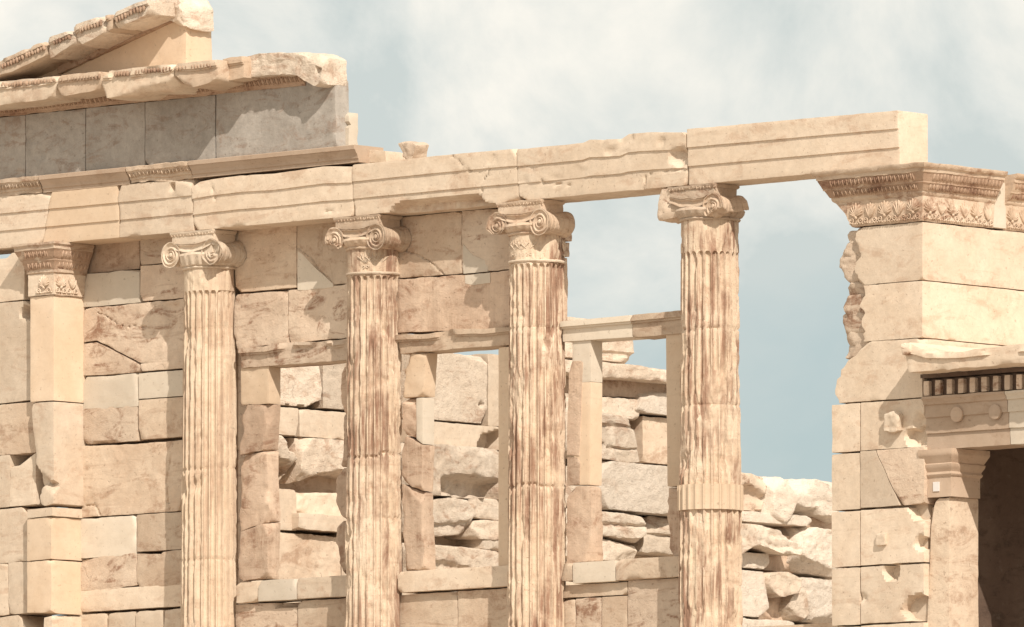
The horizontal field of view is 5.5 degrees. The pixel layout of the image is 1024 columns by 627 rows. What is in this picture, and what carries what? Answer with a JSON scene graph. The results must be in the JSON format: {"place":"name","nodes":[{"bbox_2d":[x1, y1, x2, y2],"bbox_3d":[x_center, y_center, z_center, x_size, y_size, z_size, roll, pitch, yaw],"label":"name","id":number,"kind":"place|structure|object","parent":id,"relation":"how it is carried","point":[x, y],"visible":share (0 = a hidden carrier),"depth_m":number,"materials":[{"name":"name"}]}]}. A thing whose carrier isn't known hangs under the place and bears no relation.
{"place":"outdoors","nodes":[
{"label":"outdoors","id":0,"kind":"place"},
{"bbox_2d":[0,0,1023,615],"label":"sky","id":1,"kind":"structure","parent":0,"point":[450,76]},
{"bbox_3d":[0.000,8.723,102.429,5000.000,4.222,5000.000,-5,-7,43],"label":"ground","id":2,"kind":"structure","parent":0,"visible":0},
{"bbox_2d":[0,253,55,626],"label":"stone wall","id":3,"kind":"structure","parent":2,"relation":"on","point":[22,485],"depth_m":107.34,"materials":[{"name":"beige stone"}]},
{"bbox_2d":[11,241,93,626],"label":"square pillar","id":4,"kind":"structure","parent":2,"relation":"on","point":[56,272],"depth_m":107.00,"materials":[{"name":"stone"}]},
{"bbox_2d":[0,192,51,254],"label":"architrave block","id":5,"kind":"structure","parent":4,"relation":"on","point":[23,219],"depth_m":107.46,"materials":[{"name":"beige stone"}]},
{"bbox_2d":[0,176,42,196],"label":"moulding","id":6,"kind":"object","parent":5,"relation":"on","point":[21,186],"visible":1,"depth_m":107.44,"materials":[{"name":"stone"}]},
{"bbox_2d":[0,115,25,179],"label":"frieze slab","id":7,"kind":"structure","parent":6,"relation":"on","point":[12,146],"depth_m":107.63,"materials":[{"name":"grey stone"}]},
{"bbox_2d":[0,76,305,117],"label":"bed moulding","id":8,"kind":"object","parent":7,"relation":"on","point":[275,82],"visible":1,"depth_m":106.11,"materials":[{"name":"beige stone"}]},
{"bbox_2d":[0,76,81,110],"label":"cornice block","id":9,"kind":"structure","parent":8,"relation":"on","point":[28,93],"depth_m":106.90,"materials":[{"name":"beige stone"}]},
{"bbox_2d":[0,42,71,80],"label":"cornice block","id":10,"kind":"structure","parent":9,"relation":"on","point":[34,61],"depth_m":107.04,"materials":[{"name":"stone"}]},
{"bbox_2d":[34,21,211,78],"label":"gable wall","id":11,"kind":"structure","parent":9,"relation":"on","point":[170,43],"depth_m":106.35,"materials":[{"name":"stone"}]},
{"bbox_2d":[48,31,99,60],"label":"cornice block","id":12,"kind":"structure","parent":11,"relation":"on","point":[66,45],"depth_m":106.64,"materials":[{"name":"stone"}]},
{"bbox_2d":[74,17,133,48],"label":"cornice block","id":13,"kind":"structure","parent":11,"relation":"on","point":[94,33],"depth_m":106.36,"materials":[{"name":"stone"}]},
{"bbox_2d":[105,15,141,34],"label":"cornice block","id":14,"kind":"structure","parent":11,"relation":"on","point":[112,27],"depth_m":106.16,"materials":[{"name":"stone"}]},
{"bbox_2d":[114,0,174,30],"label":"cornice block","id":15,"kind":"structure","parent":11,"relation":"on","point":[144,15],"depth_m":105.96,"materials":[{"name":"stone"}]},
{"bbox_2d":[156,0,213,31],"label":"cornice block","id":16,"kind":"structure","parent":11,"relation":"on","point":[197,15],"depth_m":106.06,"materials":[{"name":"stone"}]},
{"bbox_2d":[58,72,108,98],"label":"cornice block","id":17,"kind":"structure","parent":8,"relation":"on","point":[88,85],"depth_m":106.39,"materials":[{"name":"stone"}]},
{"bbox_2d":[102,64,198,100],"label":"cornice block","id":18,"kind":"structure","parent":8,"relation":"on","point":[152,83],"depth_m":105.82,"materials":[{"name":"beige stone"}]},
{"bbox_2d":[173,60,243,90],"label":"cornice block","id":19,"kind":"structure","parent":8,"relation":"on","point":[211,74],"depth_m":105.22,"materials":[{"name":"stone"}]},
{"bbox_2d":[223,56,258,81],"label":"cornice block","id":20,"kind":"structure","parent":8,"relation":"on","point":[239,68],"depth_m":105.09,"materials":[{"name":"stone"}]},
{"bbox_2d":[43,185,142,244],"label":"architrave block","id":21,"kind":"structure","parent":4,"relation":"on","point":[87,216],"depth_m":106.86,"materials":[{"name":"stone"}]},
{"bbox_2d":[39,167,133,192],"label":"moulding","id":22,"kind":"object","parent":21,"relation":"on","point":[85,179],"visible":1,"depth_m":106.80,"materials":[{"name":"brown stone"}]},
{"bbox_2d":[26,109,85,176],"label":"frieze slab","id":23,"kind":"structure","parent":22,"relation":"on","point":[55,142],"depth_m":107.20,"materials":[{"name":"grey stone"}]},
{"bbox_2d":[86,102,147,170],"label":"frieze slab","id":24,"kind":"structure","parent":22,"relation":"on","point":[115,136],"depth_m":106.62,"materials":[{"name":"grey stone"}]},
{"bbox_2d":[58,317,844,626],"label":"ruined wall","id":25,"kind":"structure","parent":2,"relation":"on","point":[787,567],"depth_m":112.03,"materials":[{"name":"stone"}]},
{"bbox_2d":[741,472,766,511],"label":"stone block","id":26,"kind":"structure","parent":25,"relation":"on","point":[754,488],"depth_m":115.07,"materials":[{"name":"stone"}]},
{"bbox_2d":[757,477,798,521],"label":"stone block","id":27,"kind":"structure","parent":25,"relation":"on","point":[780,498],"depth_m":115.23,"materials":[{"name":"white stone"}]},
{"bbox_2d":[784,479,838,523],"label":"stone block","id":28,"kind":"structure","parent":25,"relation":"on","point":[815,498],"depth_m":115.70,"materials":[{"name":"white stone"}]},
{"bbox_2d":[68,209,840,626],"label":"stone wall","id":29,"kind":"structure","parent":2,"relation":"on","point":[290,309],"depth_m":105.07,"materials":[{"name":"brown stone"}]},
{"bbox_2d":[161,229,245,626],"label":"column","id":30,"kind":"structure","parent":29,"relation":"on","point":[208,261],"depth_m":105.60,"materials":[{"name":"stone"}]},
{"bbox_2d":[118,179,206,239],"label":"architrave block","id":31,"kind":"structure","parent":30,"relation":"on","point":[156,210],"depth_m":106.16,"materials":[{"name":"beige stone"}]},
{"bbox_2d":[126,161,206,183],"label":"moulding","id":32,"kind":"object","parent":31,"relation":"on","point":[173,171],"visible":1,"depth_m":106.07,"materials":[{"name":"stone"}]},
{"bbox_2d":[145,95,216,164],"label":"frieze slab","id":33,"kind":"structure","parent":32,"relation":"on","point":[178,130],"depth_m":105.99,"materials":[{"name":"grey stone"}]},
{"bbox_2d":[325,214,410,626],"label":"column","id":34,"kind":"structure","parent":29,"relation":"on","point":[374,245],"depth_m":104.05,"materials":[{"name":"stone"}]},
{"bbox_2d":[192,166,355,231],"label":"architrave block","id":35,"kind":"structure","parent":34,"relation":"on","point":[317,195],"depth_m":105.04,"materials":[{"name":"beige stone"}]},
{"bbox_2d":[188,145,382,179],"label":"moulding","id":36,"kind":"object","parent":35,"relation":"on","point":[281,162],"visible":1,"depth_m":104.95,"materials":[{"name":"brown stone"}]},
{"bbox_2d":[216,81,348,157],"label":"frieze slab","id":37,"kind":"structure","parent":36,"relation":"on","point":[307,116],"depth_m":105.04,"materials":[{"name":"grey stone"}]},
{"bbox_2d":[247,52,346,87],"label":"cornice block","id":38,"kind":"structure","parent":37,"relation":"on","point":[323,70],"depth_m":104.65,"materials":[{"name":"stone"}]},
{"bbox_2d":[345,113,357,144],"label":"stone block","id":39,"kind":"structure","parent":36,"relation":"on","point":[351,128],"depth_m":104.61,"materials":[{"name":"stone"}]},
{"bbox_2d":[486,199,574,626],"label":"column","id":40,"kind":"structure","parent":29,"relation":"on","point":[537,231],"depth_m":102.55,"materials":[{"name":"stone"}]},
{"bbox_2d":[352,149,524,216],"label":"architrave block","id":41,"kind":"structure","parent":40,"relation":"on","point":[430,185],"depth_m":103.58,"materials":[{"name":"beige stone"}]},
{"bbox_2d":[369,150,404,162],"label":"stone block","id":42,"kind":"structure","parent":41,"relation":"on","point":[377,156],"depth_m":104.30,"materials":[{"name":"beige stone"}]},
{"bbox_2d":[398,141,428,158],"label":"loose stone","id":43,"kind":"object","parent":41,"relation":"on","point":[412,149],"visible":1,"depth_m":103.92,"materials":[{"name":"stone"}]},
{"bbox_2d":[517,132,688,202],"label":"architrave block","id":44,"kind":"structure","parent":40,"relation":"on","point":[641,164],"depth_m":102.03,"materials":[{"name":"beige stone"}]},
{"bbox_2d":[657,183,748,626],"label":"column","id":45,"kind":"structure","parent":29,"relation":"on","point":[710,501],"depth_m":101.00,"materials":[{"name":"stone"}]},
{"bbox_2d":[810,162,1023,626],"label":"corner pier","id":46,"kind":"structure","parent":2,"relation":"on","point":[933,253],"depth_m":99.36,"materials":[{"name":"beige stone"}]},
{"bbox_2d":[687,110,927,185],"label":"architrave block","id":47,"kind":"structure","parent":46,"relation":"on","point":[769,152],"depth_m":100.29,"materials":[{"name":"beige stone"}]},
{"bbox_2d":[901,342,1023,626],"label":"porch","id":48,"kind":"object","parent":2,"relation":"on","point":[972,455],"visible":1,"depth_m":98.81,"materials":[{"name":"beige stone"}]}
]}

